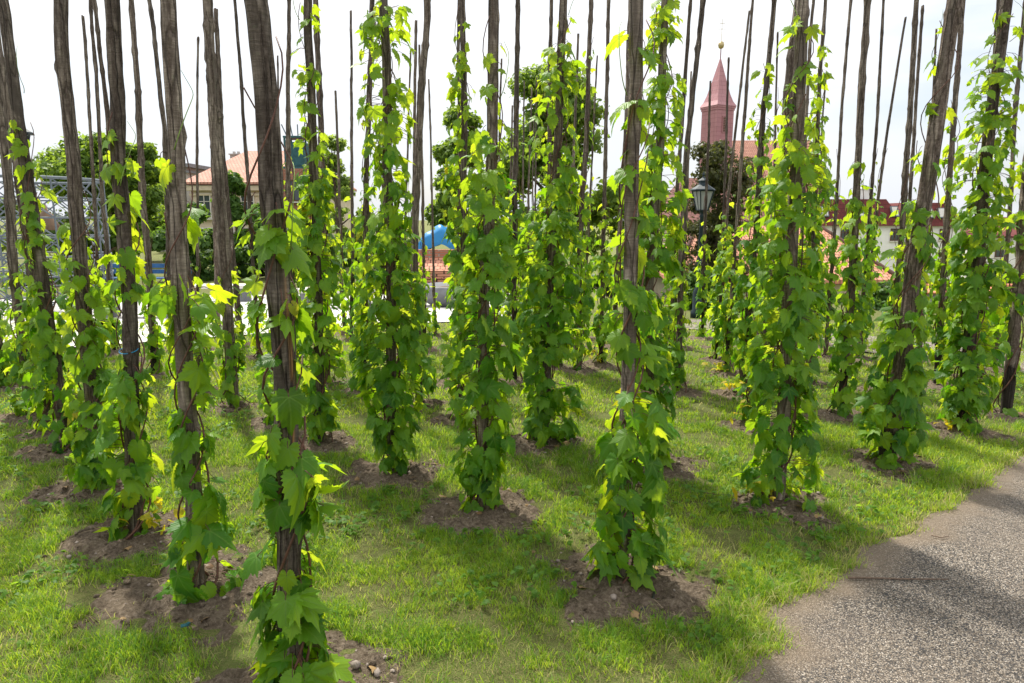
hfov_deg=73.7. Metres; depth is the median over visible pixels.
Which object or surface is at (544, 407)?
hop vine
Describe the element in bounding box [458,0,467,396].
hop pole
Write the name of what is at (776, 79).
hop pole
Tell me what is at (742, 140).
hop pole
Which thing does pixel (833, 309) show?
shrub
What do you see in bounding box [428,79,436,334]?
hop pole
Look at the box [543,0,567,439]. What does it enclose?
hop pole
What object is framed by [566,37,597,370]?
hop vine
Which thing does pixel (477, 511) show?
pebbles
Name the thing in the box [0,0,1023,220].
sky
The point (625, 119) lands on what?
hop pole
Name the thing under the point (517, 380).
soil patch
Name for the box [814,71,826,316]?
hop pole
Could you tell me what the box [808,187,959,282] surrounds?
white building
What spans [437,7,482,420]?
hop vine
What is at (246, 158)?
hop pole
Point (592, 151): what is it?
hop pole
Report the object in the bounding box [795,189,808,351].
hop vine
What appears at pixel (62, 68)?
hop pole
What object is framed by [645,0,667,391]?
hop pole
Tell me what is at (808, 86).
hop pole
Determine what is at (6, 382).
hop vine
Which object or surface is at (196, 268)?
hop vine
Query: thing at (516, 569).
clover
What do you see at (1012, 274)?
hop vine
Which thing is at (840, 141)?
hop pole
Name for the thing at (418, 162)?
hop pole
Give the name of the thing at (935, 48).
hop pole
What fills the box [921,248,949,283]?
shrub
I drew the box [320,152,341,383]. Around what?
hop vine
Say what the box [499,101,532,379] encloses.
hop vine
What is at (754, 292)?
hop vine
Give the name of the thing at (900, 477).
soil patch
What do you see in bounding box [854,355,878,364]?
soil patch
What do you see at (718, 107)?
church
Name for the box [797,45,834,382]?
hop vine
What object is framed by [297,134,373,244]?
tree
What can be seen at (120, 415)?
hop vine
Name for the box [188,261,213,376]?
hop vine
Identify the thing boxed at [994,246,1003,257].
window
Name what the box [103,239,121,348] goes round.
hop vine
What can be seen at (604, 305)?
hop vine
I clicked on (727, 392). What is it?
soil patch
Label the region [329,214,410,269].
shrub
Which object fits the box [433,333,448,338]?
soil patch
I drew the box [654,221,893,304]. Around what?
house
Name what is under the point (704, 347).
soil patch
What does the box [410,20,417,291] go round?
hop pole
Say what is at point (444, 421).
soil patch
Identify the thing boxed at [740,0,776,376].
hop pole
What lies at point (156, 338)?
hop vine
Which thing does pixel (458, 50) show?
hop pole
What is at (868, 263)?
hop vine
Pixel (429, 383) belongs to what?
hop vine
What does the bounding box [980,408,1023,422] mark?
soil patch
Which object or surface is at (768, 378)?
hop vine
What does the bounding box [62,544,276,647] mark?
soil patch
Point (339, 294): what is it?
hop vine
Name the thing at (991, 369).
soil patch
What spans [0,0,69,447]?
hop pole
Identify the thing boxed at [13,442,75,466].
soil patch
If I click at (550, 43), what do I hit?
hop pole
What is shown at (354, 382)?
hop vine
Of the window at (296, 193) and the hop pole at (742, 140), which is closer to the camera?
the hop pole at (742, 140)
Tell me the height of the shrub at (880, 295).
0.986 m
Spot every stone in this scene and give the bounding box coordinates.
[350,660,360,669]
[374,668,380,677]
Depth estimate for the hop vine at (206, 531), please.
2.82 m
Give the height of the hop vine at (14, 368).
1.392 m
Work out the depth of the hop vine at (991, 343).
6.84 m
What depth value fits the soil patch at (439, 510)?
3.72 m
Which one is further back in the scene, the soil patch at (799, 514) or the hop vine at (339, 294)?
the hop vine at (339, 294)
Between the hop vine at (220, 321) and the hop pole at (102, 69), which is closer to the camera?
the hop pole at (102, 69)
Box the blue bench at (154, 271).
[105,264,191,289]
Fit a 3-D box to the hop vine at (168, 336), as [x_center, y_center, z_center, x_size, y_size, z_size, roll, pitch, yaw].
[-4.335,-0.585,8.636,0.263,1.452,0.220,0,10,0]
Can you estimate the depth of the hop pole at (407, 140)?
8.69 m
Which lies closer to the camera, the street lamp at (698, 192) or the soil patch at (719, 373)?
the soil patch at (719, 373)
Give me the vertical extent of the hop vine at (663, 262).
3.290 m
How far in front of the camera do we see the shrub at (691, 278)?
15.27 m
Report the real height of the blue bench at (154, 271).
0.875 m
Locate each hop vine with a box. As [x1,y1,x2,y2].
[0,262,36,416]
[0,284,18,386]
[5,45,83,453]
[13,222,63,436]
[46,165,118,493]
[86,112,184,541]
[92,240,115,353]
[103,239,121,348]
[117,325,121,340]
[137,231,165,374]
[140,71,242,605]
[162,244,171,345]
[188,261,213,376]
[195,256,200,286]
[213,246,249,407]
[213,250,221,324]
[230,36,355,682]
[234,266,246,342]
[245,222,266,357]
[254,299,298,425]
[283,151,301,349]
[290,1,351,445]
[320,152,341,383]
[336,193,349,330]
[340,169,361,338]
[348,0,436,475]
[348,61,380,391]
[399,183,409,326]
[401,210,441,405]
[419,220,431,333]
[430,227,440,335]
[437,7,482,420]
[443,16,526,513]
[443,191,459,327]
[489,159,506,324]
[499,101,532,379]
[502,172,511,316]
[513,1,589,448]
[517,178,528,329]
[527,180,536,336]
[536,102,565,363]
[563,166,578,345]
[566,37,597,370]
[579,19,683,593]
[582,173,595,335]
[583,181,614,362]
[607,199,623,344]
[618,0,693,470]
[658,152,687,363]
[668,251,691,392]
[676,244,688,333]
[693,196,712,336]
[701,171,748,372]
[705,164,735,358]
[710,189,731,346]
[719,63,774,394]
[730,90,787,424]
[731,0,839,512]
[765,101,781,343]
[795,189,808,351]
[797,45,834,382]
[815,190,825,340]
[819,175,845,355]
[825,161,871,418]
[852,14,958,469]
[855,149,882,356]
[858,148,887,345]
[879,171,911,371]
[893,148,916,329]
[914,225,933,351]
[923,101,960,385]
[932,0,1023,436]
[970,206,993,377]
[988,211,1015,366]
[993,161,1023,417]
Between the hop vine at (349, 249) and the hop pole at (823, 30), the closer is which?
the hop pole at (823, 30)
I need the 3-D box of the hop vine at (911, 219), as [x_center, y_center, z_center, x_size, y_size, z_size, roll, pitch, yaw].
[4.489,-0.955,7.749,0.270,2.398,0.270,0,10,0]
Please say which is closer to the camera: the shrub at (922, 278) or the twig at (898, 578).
the twig at (898, 578)
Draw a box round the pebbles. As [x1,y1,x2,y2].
[5,361,1015,682]
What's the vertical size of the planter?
0.530 m
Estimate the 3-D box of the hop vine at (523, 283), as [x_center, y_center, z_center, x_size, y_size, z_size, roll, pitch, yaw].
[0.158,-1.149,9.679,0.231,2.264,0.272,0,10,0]
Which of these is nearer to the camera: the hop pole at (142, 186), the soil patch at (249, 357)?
the hop pole at (142, 186)
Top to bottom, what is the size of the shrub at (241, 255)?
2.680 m
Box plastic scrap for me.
[181,622,190,627]
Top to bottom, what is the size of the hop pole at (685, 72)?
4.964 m
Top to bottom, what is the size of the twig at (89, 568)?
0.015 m
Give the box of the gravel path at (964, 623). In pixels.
[726,454,1023,682]
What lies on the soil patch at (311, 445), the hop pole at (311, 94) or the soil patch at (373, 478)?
the hop pole at (311, 94)
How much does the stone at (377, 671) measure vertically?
0.024 m
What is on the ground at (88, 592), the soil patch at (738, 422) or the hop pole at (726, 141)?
the soil patch at (738, 422)
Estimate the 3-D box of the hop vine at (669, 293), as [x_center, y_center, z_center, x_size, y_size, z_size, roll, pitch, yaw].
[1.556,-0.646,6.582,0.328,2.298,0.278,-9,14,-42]
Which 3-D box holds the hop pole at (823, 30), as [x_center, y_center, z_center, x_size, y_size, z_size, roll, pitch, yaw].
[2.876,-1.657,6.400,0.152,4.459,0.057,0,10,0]
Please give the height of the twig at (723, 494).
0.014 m
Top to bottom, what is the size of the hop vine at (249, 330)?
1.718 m
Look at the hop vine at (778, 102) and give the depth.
8.39 m
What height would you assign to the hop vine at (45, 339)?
2.785 m
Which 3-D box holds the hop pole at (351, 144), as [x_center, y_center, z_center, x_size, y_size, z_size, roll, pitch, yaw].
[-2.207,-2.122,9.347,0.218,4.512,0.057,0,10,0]
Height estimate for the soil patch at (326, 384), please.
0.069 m
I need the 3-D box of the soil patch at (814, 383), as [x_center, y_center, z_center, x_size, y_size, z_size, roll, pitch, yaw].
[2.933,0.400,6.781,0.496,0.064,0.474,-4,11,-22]
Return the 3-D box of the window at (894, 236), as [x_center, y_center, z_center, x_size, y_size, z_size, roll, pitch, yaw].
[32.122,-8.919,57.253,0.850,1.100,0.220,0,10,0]
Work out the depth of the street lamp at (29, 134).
9.27 m
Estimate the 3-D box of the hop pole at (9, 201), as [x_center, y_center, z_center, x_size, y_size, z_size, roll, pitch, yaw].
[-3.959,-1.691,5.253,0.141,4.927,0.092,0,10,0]
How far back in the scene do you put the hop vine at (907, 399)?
4.32 m
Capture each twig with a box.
[77,552,105,569]
[704,492,745,496]
[848,577,948,579]
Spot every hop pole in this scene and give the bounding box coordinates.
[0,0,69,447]
[0,34,52,428]
[0,84,35,413]
[0,329,7,379]
[53,0,99,431]
[81,15,102,324]
[89,0,115,349]
[92,0,112,191]
[104,0,143,532]
[128,0,157,373]
[147,0,172,335]
[160,0,204,586]
[187,240,200,366]
[195,36,199,291]
[202,0,238,406]
[206,67,220,324]
[214,8,241,334]
[233,0,260,355]
[244,0,302,682]
[277,55,278,107]
[285,0,294,278]
[303,0,325,438]
[313,0,329,377]
[334,90,345,332]
[349,10,354,336]
[361,0,374,362]
[379,0,395,468]
[404,52,411,267]
[410,0,430,397]
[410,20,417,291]
[418,44,425,332]
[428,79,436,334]
[456,0,460,251]
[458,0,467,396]
[476,0,499,506]
[497,58,502,313]
[506,105,512,310]
[511,0,520,379]
[522,81,524,290]
[527,87,532,269]
[532,121,533,209]
[533,77,536,248]
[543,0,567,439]
[547,0,552,175]
[568,33,578,331]
[576,0,593,368]
[582,55,597,333]
[599,0,610,362]
[613,0,628,309]
[617,0,643,577]
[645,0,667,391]
[668,0,691,351]
[674,0,705,387]
[683,71,691,273]
[701,81,710,333]
[715,10,749,358]
[722,57,729,237]
[724,0,753,363]
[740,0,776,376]
[749,0,796,403]
[768,32,778,344]
[771,0,809,499]
[795,0,814,347]
[806,0,826,362]
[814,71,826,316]
[823,0,852,354]
[837,0,871,409]
[859,0,884,342]
[863,17,906,341]
[878,0,962,455]
[890,0,918,328]
[904,5,923,273]
[920,29,936,347]
[933,0,965,384]
[956,0,1012,424]
[977,0,1000,368]
[993,0,1023,362]
[1000,155,1023,412]
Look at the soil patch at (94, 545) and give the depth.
3.37 m
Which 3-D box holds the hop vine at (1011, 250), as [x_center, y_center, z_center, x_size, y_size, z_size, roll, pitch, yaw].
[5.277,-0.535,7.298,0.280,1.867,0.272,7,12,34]
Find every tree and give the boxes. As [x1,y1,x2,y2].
[0,158,18,252]
[16,128,164,259]
[98,142,164,238]
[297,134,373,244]
[424,105,483,241]
[469,59,623,256]
[664,139,757,304]
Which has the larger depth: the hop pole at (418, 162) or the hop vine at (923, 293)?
the hop vine at (923, 293)
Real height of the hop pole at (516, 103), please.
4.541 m
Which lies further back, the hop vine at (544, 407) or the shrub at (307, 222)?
the shrub at (307, 222)
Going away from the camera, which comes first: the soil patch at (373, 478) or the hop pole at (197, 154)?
the soil patch at (373, 478)
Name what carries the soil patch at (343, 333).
on the ground at (88, 592)
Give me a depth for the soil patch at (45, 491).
4.01 m
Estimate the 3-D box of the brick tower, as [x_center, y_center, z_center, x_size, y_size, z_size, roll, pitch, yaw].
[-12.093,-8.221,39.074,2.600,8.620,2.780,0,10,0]
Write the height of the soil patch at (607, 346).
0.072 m
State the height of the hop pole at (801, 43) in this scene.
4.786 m
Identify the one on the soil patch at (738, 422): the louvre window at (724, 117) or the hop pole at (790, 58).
the hop pole at (790, 58)
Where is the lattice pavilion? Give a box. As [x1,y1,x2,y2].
[0,174,113,309]
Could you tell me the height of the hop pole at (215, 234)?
4.338 m
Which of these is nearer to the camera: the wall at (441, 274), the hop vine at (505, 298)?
the hop vine at (505, 298)
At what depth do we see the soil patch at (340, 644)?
2.47 m
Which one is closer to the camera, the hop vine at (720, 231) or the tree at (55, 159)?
the hop vine at (720, 231)
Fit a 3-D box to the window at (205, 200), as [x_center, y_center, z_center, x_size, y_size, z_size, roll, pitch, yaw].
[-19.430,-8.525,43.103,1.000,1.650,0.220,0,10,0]
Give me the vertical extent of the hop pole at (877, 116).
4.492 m
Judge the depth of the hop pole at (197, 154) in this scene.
8.20 m
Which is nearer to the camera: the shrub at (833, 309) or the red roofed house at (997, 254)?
the shrub at (833, 309)
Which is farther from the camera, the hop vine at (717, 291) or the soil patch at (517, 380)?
the hop vine at (717, 291)
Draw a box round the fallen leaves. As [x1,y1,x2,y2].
[10,380,1022,672]
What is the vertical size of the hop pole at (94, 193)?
3.956 m
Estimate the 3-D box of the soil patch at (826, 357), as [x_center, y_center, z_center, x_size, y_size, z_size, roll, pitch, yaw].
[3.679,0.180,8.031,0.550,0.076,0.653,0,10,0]
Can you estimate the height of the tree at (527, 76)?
10.998 m
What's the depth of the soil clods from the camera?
3.70 m
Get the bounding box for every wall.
[407,249,453,283]
[921,284,1011,308]
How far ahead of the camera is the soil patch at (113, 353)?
8.20 m
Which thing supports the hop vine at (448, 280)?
attached to the hop pole at (458, 50)
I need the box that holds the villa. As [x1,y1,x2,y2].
[186,151,356,250]
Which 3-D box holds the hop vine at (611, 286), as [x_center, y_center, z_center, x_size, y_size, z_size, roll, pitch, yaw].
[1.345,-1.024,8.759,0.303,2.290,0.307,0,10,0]
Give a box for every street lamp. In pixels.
[11,129,34,158]
[690,172,714,317]
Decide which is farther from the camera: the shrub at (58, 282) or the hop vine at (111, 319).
the shrub at (58, 282)
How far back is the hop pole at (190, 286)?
6.26 m
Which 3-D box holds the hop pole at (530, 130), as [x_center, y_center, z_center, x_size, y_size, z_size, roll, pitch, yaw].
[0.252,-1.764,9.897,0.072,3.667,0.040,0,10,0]
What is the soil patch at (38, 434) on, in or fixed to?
on the ground at (88, 592)
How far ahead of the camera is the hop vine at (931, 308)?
6.48 m
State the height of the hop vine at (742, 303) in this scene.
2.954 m
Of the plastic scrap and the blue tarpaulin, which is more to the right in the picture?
the blue tarpaulin
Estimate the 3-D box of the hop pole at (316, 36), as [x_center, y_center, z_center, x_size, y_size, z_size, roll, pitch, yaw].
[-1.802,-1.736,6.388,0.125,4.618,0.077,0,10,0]
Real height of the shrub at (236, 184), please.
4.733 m
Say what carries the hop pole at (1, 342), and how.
on the soil patch at (13, 388)
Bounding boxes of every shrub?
[0,258,116,288]
[141,201,217,280]
[200,169,264,275]
[233,217,299,277]
[287,217,344,272]
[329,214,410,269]
[591,256,644,304]
[670,271,713,309]
[705,288,753,311]
[817,281,840,317]
[873,279,891,309]
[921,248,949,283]
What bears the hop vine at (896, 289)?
attached to the hop pole at (908, 126)
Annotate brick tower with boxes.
[281,122,311,219]
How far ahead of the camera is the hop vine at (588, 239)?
9.60 m
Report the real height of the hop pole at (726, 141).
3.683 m
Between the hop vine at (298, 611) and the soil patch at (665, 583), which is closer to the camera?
the hop vine at (298, 611)
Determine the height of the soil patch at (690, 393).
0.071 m
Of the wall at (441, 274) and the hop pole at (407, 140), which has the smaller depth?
the hop pole at (407, 140)
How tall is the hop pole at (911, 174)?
3.975 m
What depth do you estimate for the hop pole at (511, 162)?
9.42 m
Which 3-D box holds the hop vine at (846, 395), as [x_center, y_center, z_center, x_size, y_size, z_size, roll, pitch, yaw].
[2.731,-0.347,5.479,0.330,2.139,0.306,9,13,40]
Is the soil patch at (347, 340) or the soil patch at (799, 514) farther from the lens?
the soil patch at (347, 340)
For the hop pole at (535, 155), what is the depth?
9.28 m
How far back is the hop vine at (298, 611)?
2.14 m
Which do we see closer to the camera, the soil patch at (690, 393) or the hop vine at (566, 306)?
the soil patch at (690, 393)
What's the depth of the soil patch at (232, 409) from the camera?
5.89 m
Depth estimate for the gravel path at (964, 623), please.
2.83 m
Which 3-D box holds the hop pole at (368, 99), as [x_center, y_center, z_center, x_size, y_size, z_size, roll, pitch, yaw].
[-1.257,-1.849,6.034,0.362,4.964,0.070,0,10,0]
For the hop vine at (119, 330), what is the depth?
7.72 m
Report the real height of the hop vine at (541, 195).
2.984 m
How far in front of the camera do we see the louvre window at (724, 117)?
66.27 m
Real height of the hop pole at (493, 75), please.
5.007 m
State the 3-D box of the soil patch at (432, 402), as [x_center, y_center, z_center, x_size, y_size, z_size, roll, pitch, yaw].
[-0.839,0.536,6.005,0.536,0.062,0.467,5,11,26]
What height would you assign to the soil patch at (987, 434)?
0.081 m
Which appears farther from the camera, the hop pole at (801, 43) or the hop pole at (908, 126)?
the hop pole at (908, 126)
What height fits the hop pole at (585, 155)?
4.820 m
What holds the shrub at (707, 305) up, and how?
on the ground at (88, 592)
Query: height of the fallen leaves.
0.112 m
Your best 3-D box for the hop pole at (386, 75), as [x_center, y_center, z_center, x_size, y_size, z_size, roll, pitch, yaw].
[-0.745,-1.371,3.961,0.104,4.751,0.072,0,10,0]
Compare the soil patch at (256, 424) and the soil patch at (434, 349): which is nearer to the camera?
the soil patch at (256, 424)
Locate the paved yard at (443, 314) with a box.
[0,293,509,346]
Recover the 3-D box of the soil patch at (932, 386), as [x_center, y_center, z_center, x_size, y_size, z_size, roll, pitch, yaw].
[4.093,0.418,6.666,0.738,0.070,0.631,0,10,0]
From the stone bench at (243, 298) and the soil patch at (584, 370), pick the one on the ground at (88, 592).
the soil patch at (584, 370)
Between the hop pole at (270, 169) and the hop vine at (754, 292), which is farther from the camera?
the hop vine at (754, 292)
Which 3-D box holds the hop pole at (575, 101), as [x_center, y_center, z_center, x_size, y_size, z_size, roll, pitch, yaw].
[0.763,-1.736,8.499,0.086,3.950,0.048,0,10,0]
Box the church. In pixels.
[699,19,821,195]
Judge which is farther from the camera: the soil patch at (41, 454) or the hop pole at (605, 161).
the hop pole at (605, 161)
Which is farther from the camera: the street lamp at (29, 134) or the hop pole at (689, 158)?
the street lamp at (29, 134)
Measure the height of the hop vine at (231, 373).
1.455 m
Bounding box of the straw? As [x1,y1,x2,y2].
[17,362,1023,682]
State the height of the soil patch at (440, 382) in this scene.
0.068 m
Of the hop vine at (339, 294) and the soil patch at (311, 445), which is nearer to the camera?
the soil patch at (311, 445)
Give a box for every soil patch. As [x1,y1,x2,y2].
[0,383,18,391]
[0,407,42,426]
[8,429,60,442]
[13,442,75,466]
[17,475,167,509]
[50,508,184,571]
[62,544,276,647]
[104,351,122,357]
[109,356,149,363]
[150,371,172,380]
[201,630,408,682]
[209,400,257,414]
[245,355,258,361]
[246,415,307,433]
[298,430,365,456]
[325,378,348,387]
[333,385,373,398]
[334,331,348,335]
[335,459,446,493]
[338,337,349,341]
[396,346,446,352]
[410,397,447,411]
[416,486,548,538]
[427,413,496,426]
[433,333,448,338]
[436,378,449,389]
[498,377,532,386]
[511,433,589,454]
[535,543,730,632]
[551,363,565,371]
[560,366,609,375]
[582,359,619,370]
[595,344,610,349]
[602,453,709,484]
[661,381,690,388]
[664,388,703,400]
[682,346,693,350]
[684,336,713,340]
[696,356,733,364]
[700,345,738,349]
[706,370,738,379]
[709,388,749,400]
[717,420,772,434]
[730,488,834,530]
[804,409,861,423]
[812,380,829,388]
[816,354,831,362]
[842,448,943,480]
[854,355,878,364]
[856,386,872,391]
[923,421,1015,443]
[925,381,951,392]
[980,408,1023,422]
[984,363,1023,372]
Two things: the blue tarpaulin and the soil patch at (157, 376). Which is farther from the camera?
the blue tarpaulin
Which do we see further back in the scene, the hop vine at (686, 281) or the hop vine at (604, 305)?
the hop vine at (686, 281)
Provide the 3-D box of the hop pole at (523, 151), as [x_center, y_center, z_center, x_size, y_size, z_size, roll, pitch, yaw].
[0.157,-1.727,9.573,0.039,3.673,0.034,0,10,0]
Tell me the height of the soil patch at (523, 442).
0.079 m
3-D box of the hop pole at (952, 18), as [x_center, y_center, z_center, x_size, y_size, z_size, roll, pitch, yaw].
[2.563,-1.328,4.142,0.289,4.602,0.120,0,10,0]
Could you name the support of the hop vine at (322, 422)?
attached to the hop pole at (311, 94)
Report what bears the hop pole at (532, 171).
on the soil patch
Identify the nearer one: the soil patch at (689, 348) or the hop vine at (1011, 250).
the hop vine at (1011, 250)
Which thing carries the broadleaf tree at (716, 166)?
on the ground at (88, 592)
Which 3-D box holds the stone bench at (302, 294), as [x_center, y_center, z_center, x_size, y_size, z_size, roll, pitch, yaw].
[-4.108,-1.006,15.900,1.800,0.465,0.500,0,10,0]
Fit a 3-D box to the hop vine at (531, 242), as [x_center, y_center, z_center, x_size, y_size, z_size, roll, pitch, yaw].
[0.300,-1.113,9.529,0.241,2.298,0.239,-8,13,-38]
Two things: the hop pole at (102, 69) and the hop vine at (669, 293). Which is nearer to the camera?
the hop vine at (669, 293)
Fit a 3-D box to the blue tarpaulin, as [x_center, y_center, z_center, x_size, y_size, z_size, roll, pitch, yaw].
[-2.753,-3.540,26.794,1.976,2.092,1.400,0,10,0]
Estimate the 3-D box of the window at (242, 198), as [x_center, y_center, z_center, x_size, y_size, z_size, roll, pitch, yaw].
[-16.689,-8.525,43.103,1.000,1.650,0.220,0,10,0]
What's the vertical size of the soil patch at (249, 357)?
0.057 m
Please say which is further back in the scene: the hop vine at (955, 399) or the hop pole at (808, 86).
the hop pole at (808, 86)
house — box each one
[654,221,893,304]
[659,178,771,244]
[960,217,1016,277]
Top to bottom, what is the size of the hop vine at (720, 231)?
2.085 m
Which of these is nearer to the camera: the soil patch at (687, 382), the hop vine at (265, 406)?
the hop vine at (265, 406)
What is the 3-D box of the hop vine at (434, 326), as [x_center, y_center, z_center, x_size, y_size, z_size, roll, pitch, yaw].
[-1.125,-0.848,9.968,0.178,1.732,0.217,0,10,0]
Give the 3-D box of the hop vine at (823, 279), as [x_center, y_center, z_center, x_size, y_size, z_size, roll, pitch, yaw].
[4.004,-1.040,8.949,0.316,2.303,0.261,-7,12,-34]
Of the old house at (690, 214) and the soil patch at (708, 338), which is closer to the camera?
the soil patch at (708, 338)
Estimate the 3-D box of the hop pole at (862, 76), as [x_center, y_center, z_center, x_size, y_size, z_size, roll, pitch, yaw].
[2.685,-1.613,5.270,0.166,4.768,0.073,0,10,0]
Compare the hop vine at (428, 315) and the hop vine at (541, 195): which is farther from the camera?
the hop vine at (428, 315)
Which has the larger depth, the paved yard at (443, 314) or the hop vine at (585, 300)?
the paved yard at (443, 314)
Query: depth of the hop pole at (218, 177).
5.56 m
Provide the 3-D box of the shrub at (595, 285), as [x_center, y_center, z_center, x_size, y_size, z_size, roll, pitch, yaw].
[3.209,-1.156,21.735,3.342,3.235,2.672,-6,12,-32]
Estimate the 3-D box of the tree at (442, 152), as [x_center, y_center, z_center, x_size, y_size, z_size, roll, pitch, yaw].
[-2.223,-6.337,29.327,3.094,7.317,4.054,0,10,0]
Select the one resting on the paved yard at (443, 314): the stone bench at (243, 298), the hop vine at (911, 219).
the stone bench at (243, 298)
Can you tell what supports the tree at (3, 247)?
on the ground at (88, 592)
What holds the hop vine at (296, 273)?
on the soil patch
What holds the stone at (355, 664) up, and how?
on the soil patch at (340, 644)
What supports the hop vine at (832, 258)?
attached to the hop pole at (840, 141)
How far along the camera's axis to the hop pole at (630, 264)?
2.75 m
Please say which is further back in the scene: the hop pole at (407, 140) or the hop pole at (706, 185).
the hop pole at (706, 185)
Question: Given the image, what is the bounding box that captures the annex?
[158,155,210,250]
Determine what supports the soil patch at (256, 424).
on the ground at (88, 592)
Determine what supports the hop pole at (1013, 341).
on the soil patch at (1007, 417)
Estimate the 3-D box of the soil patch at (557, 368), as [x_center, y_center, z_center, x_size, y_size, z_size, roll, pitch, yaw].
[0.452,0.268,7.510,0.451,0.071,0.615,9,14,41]
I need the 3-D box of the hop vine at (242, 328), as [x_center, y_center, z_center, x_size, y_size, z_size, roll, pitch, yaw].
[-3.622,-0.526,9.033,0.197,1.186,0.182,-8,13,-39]
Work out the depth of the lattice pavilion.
15.11 m
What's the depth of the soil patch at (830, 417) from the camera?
5.58 m
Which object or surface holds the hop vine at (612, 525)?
attached to the hop pole at (630, 264)
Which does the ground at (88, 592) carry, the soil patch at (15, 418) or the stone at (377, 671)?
the soil patch at (15, 418)
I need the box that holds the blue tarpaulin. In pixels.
[418,224,454,248]
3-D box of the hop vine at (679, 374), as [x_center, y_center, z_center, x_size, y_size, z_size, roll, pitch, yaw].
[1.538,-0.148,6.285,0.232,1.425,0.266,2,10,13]
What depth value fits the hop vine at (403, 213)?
8.89 m
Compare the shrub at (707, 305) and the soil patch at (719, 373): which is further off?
the shrub at (707, 305)
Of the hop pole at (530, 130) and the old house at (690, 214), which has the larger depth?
the old house at (690, 214)
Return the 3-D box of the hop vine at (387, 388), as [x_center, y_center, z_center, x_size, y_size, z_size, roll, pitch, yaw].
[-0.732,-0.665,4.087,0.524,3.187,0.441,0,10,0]
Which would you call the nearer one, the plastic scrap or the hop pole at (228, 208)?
the plastic scrap
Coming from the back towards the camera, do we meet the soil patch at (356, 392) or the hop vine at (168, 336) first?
the hop vine at (168, 336)
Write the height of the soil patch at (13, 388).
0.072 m
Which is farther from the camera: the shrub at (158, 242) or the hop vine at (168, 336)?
the shrub at (158, 242)
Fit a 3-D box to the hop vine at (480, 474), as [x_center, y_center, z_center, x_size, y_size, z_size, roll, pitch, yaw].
[-0.141,-0.258,3.612,0.458,2.722,0.438,0,10,0]
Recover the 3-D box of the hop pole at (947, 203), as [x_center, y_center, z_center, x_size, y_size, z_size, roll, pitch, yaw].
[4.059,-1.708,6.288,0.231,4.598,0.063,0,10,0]
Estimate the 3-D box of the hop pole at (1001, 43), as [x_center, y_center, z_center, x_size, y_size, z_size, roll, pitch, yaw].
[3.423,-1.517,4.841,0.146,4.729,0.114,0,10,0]
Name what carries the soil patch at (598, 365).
on the ground at (88, 592)
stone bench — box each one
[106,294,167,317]
[188,284,251,301]
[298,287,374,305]
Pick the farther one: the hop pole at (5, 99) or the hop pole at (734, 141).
the hop pole at (734, 141)
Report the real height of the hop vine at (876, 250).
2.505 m
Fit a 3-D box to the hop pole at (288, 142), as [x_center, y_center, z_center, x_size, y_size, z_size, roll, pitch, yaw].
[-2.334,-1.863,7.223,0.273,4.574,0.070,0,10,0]
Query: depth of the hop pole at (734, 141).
7.44 m
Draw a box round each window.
[199,193,211,219]
[240,193,254,208]
[291,180,300,202]
[722,116,728,132]
[840,228,848,238]
[889,228,898,241]
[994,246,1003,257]
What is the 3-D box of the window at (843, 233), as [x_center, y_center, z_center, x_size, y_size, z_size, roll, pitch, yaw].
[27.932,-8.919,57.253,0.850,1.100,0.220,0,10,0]
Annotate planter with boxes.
[426,282,478,306]
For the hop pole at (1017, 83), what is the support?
on the soil patch at (991, 369)
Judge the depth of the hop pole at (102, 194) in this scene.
8.07 m
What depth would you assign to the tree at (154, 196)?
32.45 m
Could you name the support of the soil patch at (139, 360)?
on the ground at (88, 592)
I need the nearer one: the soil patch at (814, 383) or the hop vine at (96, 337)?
the hop vine at (96, 337)
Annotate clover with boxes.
[0,369,1023,650]
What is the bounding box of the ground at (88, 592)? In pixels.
[0,220,1023,682]
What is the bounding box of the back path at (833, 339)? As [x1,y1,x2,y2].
[684,319,1023,371]
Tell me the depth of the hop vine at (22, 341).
5.00 m
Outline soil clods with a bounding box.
[2,362,1023,682]
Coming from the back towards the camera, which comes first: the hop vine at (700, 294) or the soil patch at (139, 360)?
the hop vine at (700, 294)
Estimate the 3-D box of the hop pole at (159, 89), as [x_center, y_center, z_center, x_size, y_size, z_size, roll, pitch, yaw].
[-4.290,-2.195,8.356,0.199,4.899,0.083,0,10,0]
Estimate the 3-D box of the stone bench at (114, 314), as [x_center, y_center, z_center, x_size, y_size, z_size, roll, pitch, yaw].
[-7.244,-0.693,13.332,1.600,0.465,0.500,0,10,0]
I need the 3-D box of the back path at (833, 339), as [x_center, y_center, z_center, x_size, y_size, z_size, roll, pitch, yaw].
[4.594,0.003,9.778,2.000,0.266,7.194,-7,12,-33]
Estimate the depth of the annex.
49.01 m
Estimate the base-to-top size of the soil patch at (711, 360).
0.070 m
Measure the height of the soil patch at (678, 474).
0.080 m
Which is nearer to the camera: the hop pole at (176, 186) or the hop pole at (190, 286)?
the hop pole at (176, 186)
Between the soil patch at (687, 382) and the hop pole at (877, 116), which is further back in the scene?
the hop pole at (877, 116)

